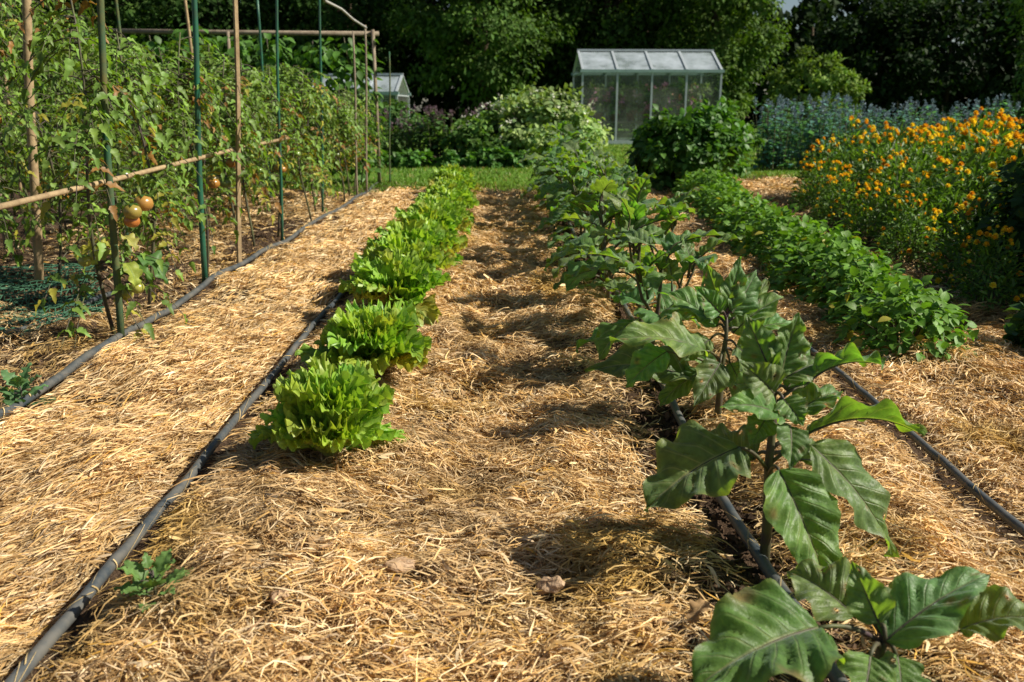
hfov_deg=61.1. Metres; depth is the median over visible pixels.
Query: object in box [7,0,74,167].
tomato plant
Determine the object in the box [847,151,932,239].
marigold
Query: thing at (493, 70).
broadleaf tree
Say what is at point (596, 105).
potted plant
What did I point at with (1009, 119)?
marigold
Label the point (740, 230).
bean plant
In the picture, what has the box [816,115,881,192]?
marigold
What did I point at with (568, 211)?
eggplant
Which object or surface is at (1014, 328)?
shrub
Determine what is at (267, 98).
tomato plant
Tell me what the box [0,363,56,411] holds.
weed
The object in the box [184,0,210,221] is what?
stake
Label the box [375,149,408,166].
leafy plant
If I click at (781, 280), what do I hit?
bean plant
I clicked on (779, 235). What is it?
bean plant
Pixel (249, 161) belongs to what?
tomato plant
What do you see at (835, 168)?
marigold
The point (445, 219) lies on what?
lettuce
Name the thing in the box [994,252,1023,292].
marigold
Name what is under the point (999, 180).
marigold
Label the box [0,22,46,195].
tomato plant
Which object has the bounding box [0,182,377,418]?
irrigation hose
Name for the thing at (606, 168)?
eggplant
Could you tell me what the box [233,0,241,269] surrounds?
stake
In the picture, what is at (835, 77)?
shrub
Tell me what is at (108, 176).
stake
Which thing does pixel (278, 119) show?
stake
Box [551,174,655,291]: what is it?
eggplant
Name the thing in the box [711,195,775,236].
bean plant
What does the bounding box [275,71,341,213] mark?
tomato plant
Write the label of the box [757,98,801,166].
perennial
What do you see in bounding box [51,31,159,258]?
tomato plant
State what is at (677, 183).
bean plant
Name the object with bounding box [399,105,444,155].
perennial
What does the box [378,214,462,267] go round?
lettuce
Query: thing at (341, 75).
climbing bean
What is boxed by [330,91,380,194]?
tomato plant
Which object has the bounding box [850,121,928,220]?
marigold
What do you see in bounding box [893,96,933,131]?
perennial
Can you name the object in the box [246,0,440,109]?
broadleaf tree
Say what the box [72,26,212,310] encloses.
tomato plant
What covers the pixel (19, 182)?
stake
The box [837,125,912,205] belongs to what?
marigold
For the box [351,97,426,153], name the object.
shrub
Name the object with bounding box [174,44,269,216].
tomato plant
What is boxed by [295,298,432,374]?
lettuce
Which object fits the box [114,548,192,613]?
weed
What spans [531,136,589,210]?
eggplant
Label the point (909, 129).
marigold
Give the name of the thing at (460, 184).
lettuce
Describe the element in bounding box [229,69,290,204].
tomato plant
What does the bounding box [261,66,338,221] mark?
tomato plant
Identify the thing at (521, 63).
broadleaf tree
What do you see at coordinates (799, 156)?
perennial
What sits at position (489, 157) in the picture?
leafy plant
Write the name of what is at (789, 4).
sky
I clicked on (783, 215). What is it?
bean plant
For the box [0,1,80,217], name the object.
tomato plant
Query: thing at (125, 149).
tomato plant
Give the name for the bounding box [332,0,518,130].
broadleaf tree
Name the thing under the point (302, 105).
tomato plant
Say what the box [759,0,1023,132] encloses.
hedge
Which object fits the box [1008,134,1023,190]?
marigold
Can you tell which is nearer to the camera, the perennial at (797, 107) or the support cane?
the support cane
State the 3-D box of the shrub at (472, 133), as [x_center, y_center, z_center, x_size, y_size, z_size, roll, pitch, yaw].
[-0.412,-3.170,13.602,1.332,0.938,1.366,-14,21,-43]
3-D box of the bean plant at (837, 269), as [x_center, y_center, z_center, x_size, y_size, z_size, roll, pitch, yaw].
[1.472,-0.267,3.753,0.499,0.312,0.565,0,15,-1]
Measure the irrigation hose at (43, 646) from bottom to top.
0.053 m
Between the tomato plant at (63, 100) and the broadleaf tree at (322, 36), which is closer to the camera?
the tomato plant at (63, 100)
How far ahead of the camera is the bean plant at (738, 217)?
5.56 m
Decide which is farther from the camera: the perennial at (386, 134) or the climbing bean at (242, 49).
the perennial at (386, 134)
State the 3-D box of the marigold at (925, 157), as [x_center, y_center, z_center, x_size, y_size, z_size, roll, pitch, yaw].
[3.045,-1.193,6.392,0.747,0.806,0.750,1,15,4]
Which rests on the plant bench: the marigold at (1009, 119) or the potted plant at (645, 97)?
the potted plant at (645, 97)
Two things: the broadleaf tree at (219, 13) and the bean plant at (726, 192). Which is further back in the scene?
the broadleaf tree at (219, 13)
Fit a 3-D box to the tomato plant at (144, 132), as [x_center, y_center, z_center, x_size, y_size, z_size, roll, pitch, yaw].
[-2.390,-1.233,5.514,0.710,1.280,0.737,0,15,-1]
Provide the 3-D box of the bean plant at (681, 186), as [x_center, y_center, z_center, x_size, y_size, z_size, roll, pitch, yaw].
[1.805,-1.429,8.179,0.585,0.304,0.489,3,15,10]
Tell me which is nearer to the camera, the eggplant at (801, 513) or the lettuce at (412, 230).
the eggplant at (801, 513)
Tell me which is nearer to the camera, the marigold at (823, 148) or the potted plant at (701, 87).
the marigold at (823, 148)
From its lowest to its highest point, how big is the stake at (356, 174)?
1.588 m
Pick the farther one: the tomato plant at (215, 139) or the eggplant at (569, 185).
the tomato plant at (215, 139)
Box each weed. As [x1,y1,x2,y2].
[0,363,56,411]
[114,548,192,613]
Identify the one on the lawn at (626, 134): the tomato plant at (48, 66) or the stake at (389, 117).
the stake at (389, 117)
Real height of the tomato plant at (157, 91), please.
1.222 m
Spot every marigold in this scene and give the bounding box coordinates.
[787,160,839,210]
[790,137,850,204]
[807,160,858,224]
[807,173,865,231]
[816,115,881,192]
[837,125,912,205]
[840,181,898,249]
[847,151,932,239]
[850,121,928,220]
[864,127,918,179]
[871,190,944,271]
[872,123,977,227]
[878,155,982,256]
[881,125,958,209]
[898,123,953,179]
[903,116,1023,250]
[923,129,1016,236]
[925,191,1023,295]
[932,117,969,158]
[939,225,1023,314]
[947,115,1001,175]
[955,106,1009,139]
[957,155,1020,287]
[958,111,1020,192]
[959,116,1021,214]
[977,130,1022,198]
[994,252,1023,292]
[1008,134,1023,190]
[1010,119,1023,133]
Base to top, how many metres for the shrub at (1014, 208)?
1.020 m
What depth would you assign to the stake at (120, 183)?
5.18 m
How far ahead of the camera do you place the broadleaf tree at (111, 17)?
27.38 m
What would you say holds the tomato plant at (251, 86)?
on the ground at (142, 545)
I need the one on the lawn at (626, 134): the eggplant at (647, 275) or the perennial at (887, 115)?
the perennial at (887, 115)
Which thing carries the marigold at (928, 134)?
on the ground at (142, 545)
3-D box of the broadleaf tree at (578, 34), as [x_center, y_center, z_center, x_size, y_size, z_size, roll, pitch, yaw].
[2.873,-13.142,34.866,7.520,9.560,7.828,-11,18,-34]
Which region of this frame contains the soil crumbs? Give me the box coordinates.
[0,198,931,681]
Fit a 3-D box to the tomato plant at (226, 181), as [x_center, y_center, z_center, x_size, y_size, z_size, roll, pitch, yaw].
[-1.575,-0.959,4.749,0.615,1.176,0.518,0,15,-1]
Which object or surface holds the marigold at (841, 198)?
on the ground at (142, 545)
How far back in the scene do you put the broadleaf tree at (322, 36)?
31.61 m
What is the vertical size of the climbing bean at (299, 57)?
1.605 m
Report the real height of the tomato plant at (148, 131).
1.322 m
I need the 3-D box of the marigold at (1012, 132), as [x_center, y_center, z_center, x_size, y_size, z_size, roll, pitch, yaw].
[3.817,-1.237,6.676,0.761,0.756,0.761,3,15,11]
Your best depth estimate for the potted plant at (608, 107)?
21.65 m
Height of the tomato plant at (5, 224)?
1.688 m
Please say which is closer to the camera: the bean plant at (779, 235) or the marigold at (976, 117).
the bean plant at (779, 235)
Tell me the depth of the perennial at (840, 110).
14.22 m
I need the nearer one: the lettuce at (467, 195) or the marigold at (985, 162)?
the marigold at (985, 162)
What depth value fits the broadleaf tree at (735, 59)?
26.47 m
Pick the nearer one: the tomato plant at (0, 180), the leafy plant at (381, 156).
the tomato plant at (0, 180)
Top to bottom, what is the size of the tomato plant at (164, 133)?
1.285 m
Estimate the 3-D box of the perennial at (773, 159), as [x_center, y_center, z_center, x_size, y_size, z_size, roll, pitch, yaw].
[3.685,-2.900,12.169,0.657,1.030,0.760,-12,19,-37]
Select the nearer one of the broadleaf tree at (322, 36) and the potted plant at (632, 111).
the potted plant at (632, 111)
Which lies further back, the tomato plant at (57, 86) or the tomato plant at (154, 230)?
the tomato plant at (57, 86)
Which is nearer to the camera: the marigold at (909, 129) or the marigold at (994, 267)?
the marigold at (994, 267)
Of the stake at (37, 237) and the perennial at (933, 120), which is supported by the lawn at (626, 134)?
the perennial at (933, 120)
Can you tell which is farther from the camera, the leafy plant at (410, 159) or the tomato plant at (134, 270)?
the leafy plant at (410, 159)
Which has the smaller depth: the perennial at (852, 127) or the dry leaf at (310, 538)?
the dry leaf at (310, 538)
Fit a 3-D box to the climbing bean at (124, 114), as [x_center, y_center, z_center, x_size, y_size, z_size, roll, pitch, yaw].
[-4.375,-2.463,9.735,0.777,1.439,0.667,-6,16,-22]
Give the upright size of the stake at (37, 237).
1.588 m
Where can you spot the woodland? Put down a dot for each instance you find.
(802, 10)
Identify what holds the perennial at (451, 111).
on the lawn at (626, 134)
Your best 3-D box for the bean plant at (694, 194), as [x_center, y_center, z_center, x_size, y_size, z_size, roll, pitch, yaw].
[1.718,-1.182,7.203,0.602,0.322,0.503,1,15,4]
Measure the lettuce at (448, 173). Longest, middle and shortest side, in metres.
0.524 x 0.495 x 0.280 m
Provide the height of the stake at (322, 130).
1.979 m
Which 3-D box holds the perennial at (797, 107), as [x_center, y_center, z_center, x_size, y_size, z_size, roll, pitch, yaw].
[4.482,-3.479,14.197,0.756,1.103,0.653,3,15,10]
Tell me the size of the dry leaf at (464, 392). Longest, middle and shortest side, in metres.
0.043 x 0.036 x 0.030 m
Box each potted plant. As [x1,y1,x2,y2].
[583,79,611,120]
[600,77,629,120]
[618,81,647,120]
[635,80,658,120]
[648,81,679,113]
[666,76,692,117]
[682,77,711,110]
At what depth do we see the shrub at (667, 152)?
8.81 m
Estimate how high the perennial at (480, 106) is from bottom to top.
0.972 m
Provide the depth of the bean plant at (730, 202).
6.22 m
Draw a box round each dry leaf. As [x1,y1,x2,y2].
[205,421,215,428]
[308,535,324,556]
[421,487,434,503]
[461,389,470,395]
[686,598,709,627]
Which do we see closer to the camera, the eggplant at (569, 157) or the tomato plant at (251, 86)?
the eggplant at (569, 157)
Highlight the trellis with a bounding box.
[82,27,380,182]
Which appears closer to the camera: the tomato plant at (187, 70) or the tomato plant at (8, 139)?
the tomato plant at (8, 139)
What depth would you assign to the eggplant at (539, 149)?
7.75 m
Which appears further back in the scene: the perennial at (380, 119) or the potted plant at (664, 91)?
the potted plant at (664, 91)
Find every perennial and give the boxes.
[364,113,382,145]
[367,108,400,155]
[394,117,426,150]
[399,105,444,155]
[423,105,458,157]
[443,109,476,150]
[474,103,497,113]
[752,97,806,170]
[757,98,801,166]
[768,94,809,159]
[789,95,836,168]
[791,94,834,154]
[803,108,842,152]
[808,92,852,166]
[827,91,866,151]
[834,103,881,166]
[844,109,882,158]
[846,105,882,142]
[866,106,900,134]
[877,109,917,151]
[881,99,935,151]
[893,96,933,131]
[899,105,938,129]
[926,105,969,147]
[937,108,970,144]
[941,101,979,138]
[964,95,1013,150]
[983,93,1023,130]
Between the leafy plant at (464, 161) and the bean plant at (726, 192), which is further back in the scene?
the leafy plant at (464, 161)
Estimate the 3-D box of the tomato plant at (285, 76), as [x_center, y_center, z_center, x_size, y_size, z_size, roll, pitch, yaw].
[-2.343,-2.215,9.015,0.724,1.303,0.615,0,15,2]
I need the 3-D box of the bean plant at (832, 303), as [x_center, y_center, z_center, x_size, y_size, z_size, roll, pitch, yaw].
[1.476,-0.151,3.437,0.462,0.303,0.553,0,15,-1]
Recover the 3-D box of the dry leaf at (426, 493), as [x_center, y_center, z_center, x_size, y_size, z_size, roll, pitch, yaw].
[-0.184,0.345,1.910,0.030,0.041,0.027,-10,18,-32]
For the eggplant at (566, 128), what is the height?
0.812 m
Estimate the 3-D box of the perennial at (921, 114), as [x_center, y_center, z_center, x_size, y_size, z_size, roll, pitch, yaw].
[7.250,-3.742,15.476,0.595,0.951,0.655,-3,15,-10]
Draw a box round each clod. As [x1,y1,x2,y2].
[271,587,289,603]
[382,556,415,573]
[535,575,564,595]
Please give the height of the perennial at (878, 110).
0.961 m
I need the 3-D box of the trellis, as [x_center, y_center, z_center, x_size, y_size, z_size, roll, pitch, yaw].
[-3.096,-2.603,9.751,3.250,1.800,0.086,0,15,-1]
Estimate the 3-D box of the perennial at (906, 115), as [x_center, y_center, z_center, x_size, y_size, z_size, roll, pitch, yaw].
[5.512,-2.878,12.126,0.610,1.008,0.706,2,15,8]
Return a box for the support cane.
[0,137,288,209]
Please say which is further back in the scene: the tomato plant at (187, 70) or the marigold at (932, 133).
the tomato plant at (187, 70)
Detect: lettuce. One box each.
[247,352,409,456]
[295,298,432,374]
[338,248,450,326]
[352,231,455,270]
[358,216,467,268]
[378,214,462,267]
[394,202,467,249]
[396,193,470,235]
[409,194,473,228]
[417,182,478,208]
[422,187,474,222]
[424,176,476,195]
[428,163,478,186]
[429,167,481,190]
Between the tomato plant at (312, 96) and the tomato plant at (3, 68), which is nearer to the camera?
the tomato plant at (3, 68)
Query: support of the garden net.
on the ground at (142, 545)
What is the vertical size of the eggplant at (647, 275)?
0.568 m
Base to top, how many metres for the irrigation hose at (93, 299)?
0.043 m
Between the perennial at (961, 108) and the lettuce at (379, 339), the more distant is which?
the perennial at (961, 108)
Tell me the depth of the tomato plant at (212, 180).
4.14 m
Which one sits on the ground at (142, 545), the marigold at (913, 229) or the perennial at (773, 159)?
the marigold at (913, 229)
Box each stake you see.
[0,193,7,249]
[3,60,24,211]
[22,0,43,285]
[96,0,128,234]
[97,0,124,339]
[115,0,135,154]
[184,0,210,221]
[191,0,207,281]
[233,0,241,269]
[256,0,271,197]
[275,0,283,240]
[318,0,323,212]
[352,32,357,194]
[364,25,367,192]
[389,52,390,185]
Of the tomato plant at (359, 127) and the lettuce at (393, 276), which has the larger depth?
the tomato plant at (359, 127)
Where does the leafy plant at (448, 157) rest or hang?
on the lawn at (626, 134)
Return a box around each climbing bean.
[45,23,115,172]
[89,56,146,175]
[115,35,190,177]
[166,20,219,173]
[204,36,264,180]
[242,33,300,179]
[279,38,346,182]
[310,37,386,181]
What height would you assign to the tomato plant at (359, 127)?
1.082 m
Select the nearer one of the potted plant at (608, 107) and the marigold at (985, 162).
the marigold at (985, 162)
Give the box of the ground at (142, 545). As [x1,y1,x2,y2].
[0,111,1023,681]
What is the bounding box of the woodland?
[1,0,1023,127]
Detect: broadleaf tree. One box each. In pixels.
[3,0,108,124]
[3,0,191,130]
[104,0,252,125]
[116,0,325,114]
[226,0,382,127]
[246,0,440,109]
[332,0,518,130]
[381,0,577,119]
[440,0,622,111]
[512,0,632,107]
[516,0,701,134]
[594,0,750,128]
[641,0,792,122]
[658,1,782,114]
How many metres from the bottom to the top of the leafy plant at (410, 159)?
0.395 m
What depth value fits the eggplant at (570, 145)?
6.43 m
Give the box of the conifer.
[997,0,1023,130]
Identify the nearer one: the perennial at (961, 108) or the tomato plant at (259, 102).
the tomato plant at (259, 102)
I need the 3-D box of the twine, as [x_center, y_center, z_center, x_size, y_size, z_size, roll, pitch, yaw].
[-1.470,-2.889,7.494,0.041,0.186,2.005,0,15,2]
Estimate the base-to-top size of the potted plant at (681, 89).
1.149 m
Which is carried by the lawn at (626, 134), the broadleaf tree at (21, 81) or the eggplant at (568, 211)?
the broadleaf tree at (21, 81)
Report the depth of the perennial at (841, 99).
15.23 m
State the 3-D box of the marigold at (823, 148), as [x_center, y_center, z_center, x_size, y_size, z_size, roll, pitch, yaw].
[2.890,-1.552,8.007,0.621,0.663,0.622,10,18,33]
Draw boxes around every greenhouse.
[310,73,410,145]
[571,49,724,143]
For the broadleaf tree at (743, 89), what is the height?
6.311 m
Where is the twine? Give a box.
[324,0,366,28]
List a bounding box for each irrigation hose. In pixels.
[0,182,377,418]
[0,291,114,338]
[4,292,344,681]
[567,220,848,681]
[682,253,1023,536]
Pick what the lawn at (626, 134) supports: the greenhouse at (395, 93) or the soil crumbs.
the greenhouse at (395, 93)
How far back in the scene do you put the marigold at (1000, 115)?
7.10 m
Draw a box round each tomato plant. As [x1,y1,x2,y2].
[0,0,83,268]
[0,0,129,277]
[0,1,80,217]
[0,6,53,215]
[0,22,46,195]
[0,102,29,220]
[3,0,187,350]
[5,0,100,229]
[5,0,101,207]
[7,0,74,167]
[36,20,97,174]
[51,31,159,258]
[54,49,148,215]
[55,3,129,189]
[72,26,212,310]
[76,41,198,244]
[98,90,152,190]
[112,52,178,198]
[113,69,183,179]
[125,32,249,273]
[125,47,216,235]
[144,70,207,198]
[166,69,226,167]
[173,53,281,244]
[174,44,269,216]
[192,68,255,189]
[202,69,277,213]
[203,56,287,247]
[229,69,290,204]
[232,64,310,195]
[234,65,327,236]
[254,63,324,187]
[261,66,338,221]
[271,65,337,183]
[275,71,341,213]
[283,82,350,192]
[307,83,368,201]
[313,86,372,196]
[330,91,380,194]
[343,90,388,184]
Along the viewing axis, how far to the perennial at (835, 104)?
12.75 m
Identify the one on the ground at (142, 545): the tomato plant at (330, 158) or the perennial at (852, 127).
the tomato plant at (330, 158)
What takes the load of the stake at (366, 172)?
on the ground at (142, 545)
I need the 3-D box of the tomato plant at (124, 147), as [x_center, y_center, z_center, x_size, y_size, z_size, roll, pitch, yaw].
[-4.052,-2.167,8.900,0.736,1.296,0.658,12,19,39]
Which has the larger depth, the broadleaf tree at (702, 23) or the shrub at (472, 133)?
the broadleaf tree at (702, 23)
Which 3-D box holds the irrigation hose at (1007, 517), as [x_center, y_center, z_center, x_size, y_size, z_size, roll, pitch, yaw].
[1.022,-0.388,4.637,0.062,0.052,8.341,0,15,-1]
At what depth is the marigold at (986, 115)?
8.15 m
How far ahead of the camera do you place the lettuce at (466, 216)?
6.07 m
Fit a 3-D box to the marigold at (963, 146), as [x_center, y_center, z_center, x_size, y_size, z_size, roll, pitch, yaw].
[3.156,-1.046,5.937,0.747,0.783,0.761,6,16,23]
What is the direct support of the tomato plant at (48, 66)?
on the ground at (142, 545)
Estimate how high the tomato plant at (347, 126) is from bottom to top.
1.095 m
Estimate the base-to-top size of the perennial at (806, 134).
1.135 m
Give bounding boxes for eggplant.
[517,140,596,228]
[520,136,572,198]
[529,120,589,179]
[531,131,585,186]
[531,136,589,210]
[534,149,626,257]
[539,140,616,210]
[543,176,696,307]
[546,155,656,262]
[547,151,620,236]
[548,153,613,240]
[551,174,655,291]
[564,176,702,328]
[575,228,744,383]
[584,256,791,424]
[643,312,926,574]
[691,556,1023,681]
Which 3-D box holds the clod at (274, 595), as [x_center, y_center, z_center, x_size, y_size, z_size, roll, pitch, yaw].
[-0.384,0.421,1.438,0.032,0.016,0.048,-11,10,-7]
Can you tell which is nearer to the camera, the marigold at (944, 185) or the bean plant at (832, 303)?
the bean plant at (832, 303)
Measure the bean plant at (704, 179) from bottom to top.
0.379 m
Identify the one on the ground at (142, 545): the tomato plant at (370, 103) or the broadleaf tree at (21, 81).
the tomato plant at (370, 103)
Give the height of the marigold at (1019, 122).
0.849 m
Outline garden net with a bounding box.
[0,263,104,335]
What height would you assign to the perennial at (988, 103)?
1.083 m
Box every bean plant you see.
[670,169,701,194]
[673,176,707,193]
[676,164,728,201]
[682,166,743,202]
[685,180,743,214]
[691,183,744,215]
[698,185,750,222]
[704,190,762,227]
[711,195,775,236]
[715,196,794,247]
[728,209,797,251]
[732,203,820,262]
[756,224,824,274]
[760,219,868,290]
[767,230,890,301]
[791,242,905,316]
[819,263,950,344]
[830,275,978,370]
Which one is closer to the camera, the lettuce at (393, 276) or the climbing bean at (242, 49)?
the lettuce at (393, 276)
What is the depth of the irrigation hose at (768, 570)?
1.75 m
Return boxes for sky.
[153,0,991,110]
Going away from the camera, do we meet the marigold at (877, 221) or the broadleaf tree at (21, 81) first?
the marigold at (877, 221)
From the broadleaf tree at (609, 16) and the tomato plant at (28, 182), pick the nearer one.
the tomato plant at (28, 182)
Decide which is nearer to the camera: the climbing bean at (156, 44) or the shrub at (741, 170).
the climbing bean at (156, 44)
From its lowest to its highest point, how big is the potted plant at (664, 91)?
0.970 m
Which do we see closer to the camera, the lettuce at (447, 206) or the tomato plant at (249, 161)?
the lettuce at (447, 206)
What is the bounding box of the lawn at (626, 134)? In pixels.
[0,121,1012,195]
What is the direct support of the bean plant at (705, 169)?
on the ground at (142, 545)
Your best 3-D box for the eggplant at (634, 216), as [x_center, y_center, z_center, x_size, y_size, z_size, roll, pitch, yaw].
[0.465,-0.297,3.317,0.535,0.662,0.484,3,15,12]
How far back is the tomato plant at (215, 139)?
9.22 m
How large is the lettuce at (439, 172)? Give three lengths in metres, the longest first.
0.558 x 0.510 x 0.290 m
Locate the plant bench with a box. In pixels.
[597,121,647,122]
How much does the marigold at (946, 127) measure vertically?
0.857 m
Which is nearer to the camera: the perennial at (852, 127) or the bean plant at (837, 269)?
the bean plant at (837, 269)
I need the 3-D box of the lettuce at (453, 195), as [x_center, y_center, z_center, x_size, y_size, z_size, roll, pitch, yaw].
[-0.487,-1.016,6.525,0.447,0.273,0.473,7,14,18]
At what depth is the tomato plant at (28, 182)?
6.86 m
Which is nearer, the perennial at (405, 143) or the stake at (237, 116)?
the stake at (237, 116)
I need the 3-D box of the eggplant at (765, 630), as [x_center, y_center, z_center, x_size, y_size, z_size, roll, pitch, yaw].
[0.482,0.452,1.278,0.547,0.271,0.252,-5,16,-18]
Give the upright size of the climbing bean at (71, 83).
1.766 m
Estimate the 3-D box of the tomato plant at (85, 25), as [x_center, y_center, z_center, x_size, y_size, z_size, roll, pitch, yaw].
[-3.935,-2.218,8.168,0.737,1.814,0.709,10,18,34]
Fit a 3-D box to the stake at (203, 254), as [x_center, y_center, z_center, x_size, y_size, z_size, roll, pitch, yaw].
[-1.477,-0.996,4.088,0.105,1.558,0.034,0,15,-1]
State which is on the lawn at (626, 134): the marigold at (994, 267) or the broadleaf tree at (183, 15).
the broadleaf tree at (183, 15)
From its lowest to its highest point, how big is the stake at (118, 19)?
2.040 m
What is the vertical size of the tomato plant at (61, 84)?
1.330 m
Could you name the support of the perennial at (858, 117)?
on the lawn at (626, 134)
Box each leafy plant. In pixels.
[352,148,387,167]
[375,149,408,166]
[392,148,436,167]
[423,147,460,167]
[455,148,482,166]
[465,146,508,167]
[498,146,535,167]
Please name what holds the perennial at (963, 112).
on the lawn at (626, 134)
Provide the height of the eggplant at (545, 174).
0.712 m
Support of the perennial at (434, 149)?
on the lawn at (626, 134)
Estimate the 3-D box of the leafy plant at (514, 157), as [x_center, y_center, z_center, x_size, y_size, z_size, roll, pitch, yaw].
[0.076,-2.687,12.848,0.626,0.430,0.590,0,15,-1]
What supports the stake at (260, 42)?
on the ground at (142, 545)
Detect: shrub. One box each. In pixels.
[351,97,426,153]
[433,109,527,158]
[475,82,614,163]
[623,98,756,192]
[699,96,767,177]
[757,44,871,138]
[959,127,1023,278]
[1001,302,1023,351]
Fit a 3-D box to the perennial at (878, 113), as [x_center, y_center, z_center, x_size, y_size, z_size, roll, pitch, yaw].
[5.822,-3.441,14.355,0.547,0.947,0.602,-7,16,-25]
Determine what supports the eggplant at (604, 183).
on the ground at (142, 545)
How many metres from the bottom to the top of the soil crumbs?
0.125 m
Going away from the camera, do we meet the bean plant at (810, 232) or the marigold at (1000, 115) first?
the bean plant at (810, 232)
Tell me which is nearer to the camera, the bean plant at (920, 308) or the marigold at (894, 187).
the bean plant at (920, 308)
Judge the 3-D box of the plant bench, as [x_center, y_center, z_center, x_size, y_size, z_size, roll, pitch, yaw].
[3.382,-5.278,21.967,2.906,0.571,0.550,0,15,-1]
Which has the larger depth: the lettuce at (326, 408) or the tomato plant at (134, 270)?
the tomato plant at (134, 270)
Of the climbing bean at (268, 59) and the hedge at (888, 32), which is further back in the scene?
the hedge at (888, 32)
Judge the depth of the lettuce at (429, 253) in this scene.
3.83 m
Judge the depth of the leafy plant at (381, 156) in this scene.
12.82 m
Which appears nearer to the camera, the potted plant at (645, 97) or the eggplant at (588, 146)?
the eggplant at (588, 146)
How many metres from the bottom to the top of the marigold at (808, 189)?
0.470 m
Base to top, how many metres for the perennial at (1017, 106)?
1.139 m
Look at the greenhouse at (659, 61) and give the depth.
21.43 m
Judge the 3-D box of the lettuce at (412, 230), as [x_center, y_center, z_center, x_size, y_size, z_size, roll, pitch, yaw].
[-0.494,-0.472,4.321,0.514,0.296,0.562,2,11,24]
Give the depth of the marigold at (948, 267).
4.10 m
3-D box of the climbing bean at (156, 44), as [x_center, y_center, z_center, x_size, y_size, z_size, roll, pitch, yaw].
[-3.951,-2.573,9.728,0.890,1.655,0.764,-3,15,-13]

